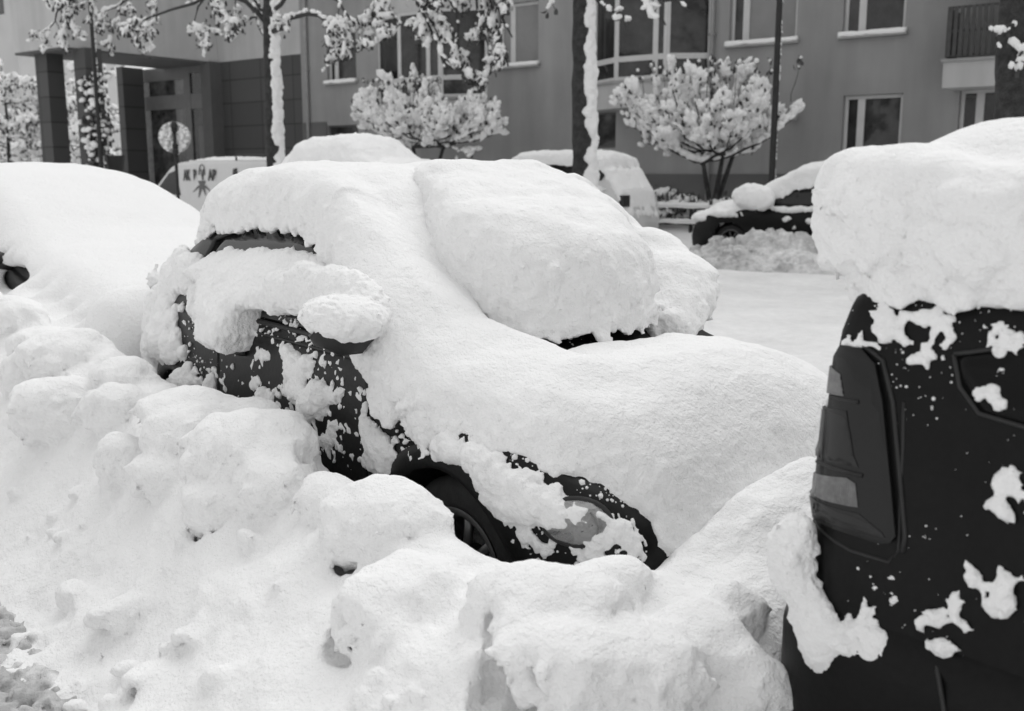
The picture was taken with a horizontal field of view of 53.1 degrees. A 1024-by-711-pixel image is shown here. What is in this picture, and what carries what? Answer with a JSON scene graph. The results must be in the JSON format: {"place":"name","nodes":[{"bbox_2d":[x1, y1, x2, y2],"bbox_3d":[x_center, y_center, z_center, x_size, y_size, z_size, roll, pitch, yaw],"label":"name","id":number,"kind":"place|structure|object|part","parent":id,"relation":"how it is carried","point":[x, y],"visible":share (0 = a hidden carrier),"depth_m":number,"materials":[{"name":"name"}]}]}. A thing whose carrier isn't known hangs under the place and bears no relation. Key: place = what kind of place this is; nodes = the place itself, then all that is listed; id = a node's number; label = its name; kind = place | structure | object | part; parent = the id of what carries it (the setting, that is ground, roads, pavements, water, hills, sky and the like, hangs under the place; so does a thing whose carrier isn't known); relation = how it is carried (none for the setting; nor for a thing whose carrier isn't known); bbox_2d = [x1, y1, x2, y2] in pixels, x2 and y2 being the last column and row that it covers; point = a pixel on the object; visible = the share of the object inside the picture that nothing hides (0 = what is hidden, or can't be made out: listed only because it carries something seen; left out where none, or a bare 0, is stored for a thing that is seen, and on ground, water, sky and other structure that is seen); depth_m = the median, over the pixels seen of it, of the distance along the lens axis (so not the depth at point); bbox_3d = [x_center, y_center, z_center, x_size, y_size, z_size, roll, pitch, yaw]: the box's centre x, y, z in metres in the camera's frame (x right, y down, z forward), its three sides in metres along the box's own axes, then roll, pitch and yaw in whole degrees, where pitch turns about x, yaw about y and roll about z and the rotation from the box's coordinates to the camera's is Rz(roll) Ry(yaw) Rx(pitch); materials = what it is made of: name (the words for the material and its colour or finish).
{"place":"outdoors","nodes":[
{"label":"outdoors","id":0,"kind":"place"},
{"bbox_2d":[116,65,154,69],"label":"sky","id":1,"kind":"structure","parent":0,"point":[143,68],"materials":[{"name":"white"}]},
{"bbox_2d":[658,217,693,249],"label":"ground","id":2,"kind":"structure","parent":0,"point":[682,234],"depth_m":22.37,"materials":[{"name":"white snow"}]},
{"bbox_2d":[0,59,74,162],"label":"snowy tree","id":3,"kind":"object","parent":2,"relation":"on","point":[21,81],"visible":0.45,"depth_m":63.06,"materials":[{"name":"white snow"}]},
{"bbox_2d":[0,602,76,710],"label":"trodden slush","id":4,"kind":"object","parent":2,"relation":"on","point":[31,693],"visible":0.64,"depth_m":3.02,"materials":[{"name":"white snow"}]},
{"bbox_2d":[0,101,79,162],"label":"snowy tree","id":5,"kind":"object","parent":2,"relation":"on","point":[3,150],"visible":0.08,"depth_m":73.08,"materials":[{"name":"white snow"}]},
{"bbox_2d":[0,0,120,162],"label":"pale house","id":6,"kind":"structure","parent":2,"relation":"on","point":[20,65],"depth_m":86.80,"materials":[{"name":"paint"}]},
{"bbox_2d":[0,0,4,15],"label":"window","id":7,"kind":"structure","parent":6,"relation":"in","point":[1,1],"depth_m":86.35,"materials":[{"name":"grey glass"}]},
{"bbox_2d":[6,73,121,161],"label":"snowy tree","id":8,"kind":"object","parent":2,"relation":"on","point":[18,117],"visible":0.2,"depth_m":63.16,"materials":[{"name":"white snow"}]},
{"bbox_2d":[34,61,123,163],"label":"snowy tree","id":9,"kind":"object","parent":2,"relation":"on","point":[73,134],"visible":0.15,"depth_m":61.44,"materials":[{"name":"white snow"}]},
{"bbox_2d":[88,0,104,167],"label":"lamp post","id":10,"kind":"object","parent":2,"relation":"on","point":[97,99],"visible":0.66,"depth_m":29.36,"materials":[{"name":"metal"}]},
{"bbox_2d":[77,71,114,168],"bbox_3d":[-13.489,-6.767,33.313,1.067,4.826,0.892,8,13,36],"label":"climbing plant","id":11,"kind":"object","parent":10,"relation":"attached to","point":[86,89],"visible":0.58,"depth_m":33.03,"materials":[{"name":"white plant"}]},
{"bbox_2d":[104,155,124,171],"bbox_3d":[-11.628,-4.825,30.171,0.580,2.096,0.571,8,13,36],"label":"litter bin","id":12,"kind":"object","parent":2,"relation":"on","point":[115,162],"visible":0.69,"depth_m":29.83,"materials":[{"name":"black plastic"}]},
{"bbox_2d":[9,0,302,184],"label":"entrance block","id":13,"kind":"structure","parent":2,"relation":"on","point":[213,101],"depth_m":36.52,"materials":[{"name":"paint"}]},
{"bbox_2d":[190,72,204,159],"bbox_3d":[-11.505,-7.945,38.351,1.333,5.180,0.040,8,13,36],"label":"window","id":14,"kind":"structure","parent":13,"relation":"in","point":[195,77],"depth_m":38.40,"materials":[{"name":"grey glass"}]},
{"bbox_2d":[158,121,190,198],"bbox_3d":[-6.715,-3.349,20.562,0.625,2.647,0.176,-3,11,-18],"label":"round sign","id":15,"kind":"object","parent":2,"relation":"on","point":[174,137],"visible":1,"depth_m":20.43,"materials":[{"name":"metal"}]},
{"bbox_2d":[26,0,375,166],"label":"street tree","id":16,"kind":"object","parent":2,"relation":"on","point":[272,19],"visible":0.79,"depth_m":21.88,"materials":[{"name":"white plant"}]},
{"bbox_2d":[0,292,816,710],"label":"snow bank","id":17,"kind":"structure","parent":2,"relation":"on","point":[164,546],"depth_m":2.83,"materials":[{"name":"white snow"}]},
{"bbox_2d":[350,62,509,159],"bbox_3d":[-2.201,-6.137,28.241,5.421,3.897,3.353,8,13,36],"label":"snowy shrub","id":18,"kind":"object","parent":2,"relation":"on","point":[428,117],"visible":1,"depth_m":27.45,"materials":[{"name":"white snow"}]},
{"bbox_2d":[140,159,828,569],"bbox_3d":[-0.258,0.001,4.451,2.032,1.687,3.743,-8,13,-39],"label":"parked hatchback","id":19,"kind":"object","parent":2,"relation":"on","point":[516,361],"visible":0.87,"depth_m":3.61,"materials":[{"name":"paint"}]},
{"bbox_3d":[-0.987,-0.333,4.259,0.206,0.395,1.381,-8,13,-39],"label":"side window","id":20,"kind":"part","parent":19,"relation":"part of","materials":[{"name":"grey glass"}]},
{"bbox_3d":[-0.877,0.263,4.053,0.082,0.658,1.282,-8,13,-39],"label":"door","id":21,"kind":"part","parent":19,"relation":"part of","materials":[{"name":"paint"}]},
{"bbox_2d":[355,0,690,188],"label":"street tree","id":22,"kind":"object","parent":2,"relation":"on","point":[428,22],"visible":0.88,"depth_m":17.22,"materials":[{"name":"white plant"}]},
{"bbox_2d":[512,149,658,227],"bbox_3d":[0.833,-3.337,21.500,4.449,1.937,1.814,8,13,36],"label":"parked car","id":23,"kind":"object","parent":2,"relation":"on","point":[623,182],"visible":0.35,"depth_m":20.31,"materials":[{"name":"white paint"}]},
{"bbox_3d":[1.272,-3.602,20.263,1.359,0.387,0.170,8,13,36],"label":"side window","id":24,"kind":"part","parent":23,"relation":"part of","materials":[{"name":"black glass"}]},
{"bbox_2d":[299,0,999,200],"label":"apartment building","id":25,"kind":"structure","parent":2,"relation":"on","point":[879,72],"depth_m":25.84,"materials":[{"name":"grey paint"}]},
{"bbox_2d":[323,32,357,84],"bbox_3d":[-5.617,-9.895,33.725,1.535,1.868,0.347,8,13,36],"label":"window","id":26,"kind":"structure","parent":25,"relation":"in","point":[345,72],"depth_m":33.87,"materials":[{"name":"white glass"}]},
{"bbox_2d":[329,125,357,135],"bbox_3d":[-5.566,-7.385,34.271,1.455,0.620,0.080,8,13,36],"label":"basement window","id":27,"kind":"structure","parent":25,"relation":"in","point":[342,129],"depth_m":34.28,"materials":[{"name":"black glass"}]},
{"bbox_2d":[378,0,488,112],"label":"bay window","id":28,"kind":"structure","parent":25,"relation":"in","point":[396,57],"depth_m":30.75,"materials":[{"name":"glass"}]},
{"bbox_2d":[497,1,539,69],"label":"window","id":29,"kind":"structure","parent":25,"relation":"in","point":[522,49],"depth_m":29.45,"materials":[{"name":"white glass"}]},
{"bbox_2d":[598,112,615,147],"bbox_3d":[2.624,-6.201,28.214,0.695,0.956,0.080,8,13,36],"label":"basement window","id":30,"kind":"structure","parent":25,"relation":"in","point":[607,121],"depth_m":28.20,"materials":[{"name":"black glass"}]},
{"bbox_2d":[595,0,710,109],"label":"bay window","id":31,"kind":"structure","parent":25,"relation":"in","point":[620,51],"depth_m":26.36,"materials":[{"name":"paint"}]},
{"bbox_2d":[723,0,798,48],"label":"window","id":32,"kind":"structure","parent":25,"relation":"in","point":[753,21],"depth_m":25.17,"materials":[{"name":"white glass"}]},
{"bbox_2d":[837,0,907,39],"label":"window","id":33,"kind":"structure","parent":25,"relation":"in","point":[863,18],"depth_m":23.53,"materials":[{"name":"white glass"}]},
{"bbox_2d":[843,93,903,149],"bbox_3d":[8.446,-5.246,23.958,1.372,1.656,0.078,8,13,36],"label":"window","id":34,"kind":"structure","parent":25,"relation":"in","point":[869,120],"depth_m":23.92,"materials":[{"name":"white"}]},
{"bbox_2d":[959,89,994,128],"bbox_3d":[10.505,-5.028,22.422,1.344,1.589,0.078,8,13,36],"label":"window","id":35,"kind":"structure","parent":25,"relation":"in","point":[977,106],"depth_m":22.53,"materials":[{"name":"white"}]},
{"bbox_2d":[653,184,684,217],"bbox_3d":[3.658,-3.389,23.208,1.969,0.988,1.524,8,13,36],"label":"snowy bush","id":36,"kind":"object","parent":2,"relation":"on","point":[660,194],"visible":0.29,"depth_m":22.88,"materials":[{"name":"white snow"}]},
{"bbox_2d":[659,185,705,217],"bbox_3d":[3.863,-3.268,22.891,2.090,1.064,1.507,8,13,36],"label":"snowy bush","id":37,"kind":"object","parent":2,"relation":"on","point":[667,212],"visible":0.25,"depth_m":22.61,"materials":[{"name":"white plant"}]},
{"bbox_2d":[658,202,715,232],"bbox_3d":[3.878,-2.744,22.234,8.008,1.171,0.151,8,13,36],"label":"fence","id":38,"kind":"object","parent":2,"relation":"on","point":[690,207],"visible":0.15,"depth_m":22.25,"materials":[{"name":"white wood"}]},
{"bbox_2d":[609,54,804,200],"bbox_3d":[4.209,-5.018,23.169,2.878,3.467,4.578,-10,14,-44],"label":"snowy shrub","id":39,"kind":"object","parent":2,"relation":"on","point":[703,130],"visible":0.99,"depth_m":22.69,"materials":[{"name":"twig"},{"name":"snow"}]},
{"bbox_2d":[683,190,731,217],"bbox_3d":[4.615,-3.129,22.423,2.352,0.960,1.548,8,13,36],"label":"snowy bush","id":40,"kind":"object","parent":2,"relation":"on","point":[709,201],"visible":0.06,"depth_m":22.30,"materials":[{"name":"white snow"}]},
{"bbox_2d":[691,160,825,245],"bbox_3d":[5.261,-2.532,17.891,4.236,1.792,2.045,8,13,36],"label":"parked car","id":41,"kind":"object","parent":2,"relation":"on","point":[784,202],"visible":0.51,"depth_m":17.59,"materials":[{"name":"paint"}]},
{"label":"side window","id":42,"kind":"part","parent":41,"relation":"part of","materials":[{"name":"black glass"}]},
{"bbox_2d":[768,0,783,182],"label":"lamp post","id":43,"kind":"object","parent":2,"relation":"on","point":[775,98],"visible":0.71,"depth_m":20.32,"materials":[{"name":"metal"}]},
{"bbox_2d":[766,117,1023,710],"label":"parked estate","id":44,"kind":"object","parent":2,"relation":"on","point":[896,569],"visible":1,"depth_m":2.01,"materials":[{"name":"paint"}]},
{"bbox_2d":[952,344,1023,428],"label":"license plate recess","id":45,"kind":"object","parent":44,"relation":"in","point":[973,368],"depth_m":1.90,"materials":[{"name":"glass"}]},
{"bbox_2d":[985,0,1023,119],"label":"street tree","id":46,"kind":"object","parent":2,"relation":"on","point":[1009,72],"visible":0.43,"depth_m":13.19,"materials":[{"name":"bark"},{"name":"twig"},{"name":"snow"}]},
{"bbox_2d":[702,269,852,375],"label":"road","id":47,"kind":"structure","parent":0,"point":[803,316],"depth_m":11.54,"materials":[{"name":"white snow"}]},
{"bbox_2d":[0,162,199,357],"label":"buried car","id":48,"kind":"object","parent":47,"relation":"on","point":[84,246],"visible":0.52,"depth_m":6.94,"materials":[{"name":"paint"}]},
{"bbox_2d":[158,154,286,211],"bbox_3d":[-7.056,-3.951,25.539,5.700,2.054,1.905,8,13,36],"label":"delivery van","id":49,"kind":"object","parent":47,"relation":"on","point":[200,180],"visible":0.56,"depth_m":24.67,"materials":[{"name":"white paint"}]},
{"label":"side window","id":50,"kind":"part","parent":49,"relation":"part of","materials":[{"name":"grey glass"}]},
{"bbox_2d":[281,132,429,163],"bbox_3d":[-1.763,-2.050,14.465,4.000,2.180,1.680,8,13,36],"label":"parked car","id":51,"kind":"object","parent":47,"relation":"on","point":[360,147],"visible":0.14,"depth_m":14.17,"materials":[{"name":"paint"}]},
{"bbox_2d":[689,228,843,275],"bbox_3d":[4.328,-1.754,17.318,4.997,0.797,2.311,8,13,36],"label":"ploughed heap","id":52,"kind":"object","parent":47,"relation":"on","point":[772,250],"visible":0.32,"depth_m":16.83,"materials":[{"name":"white snow"}]}
]}

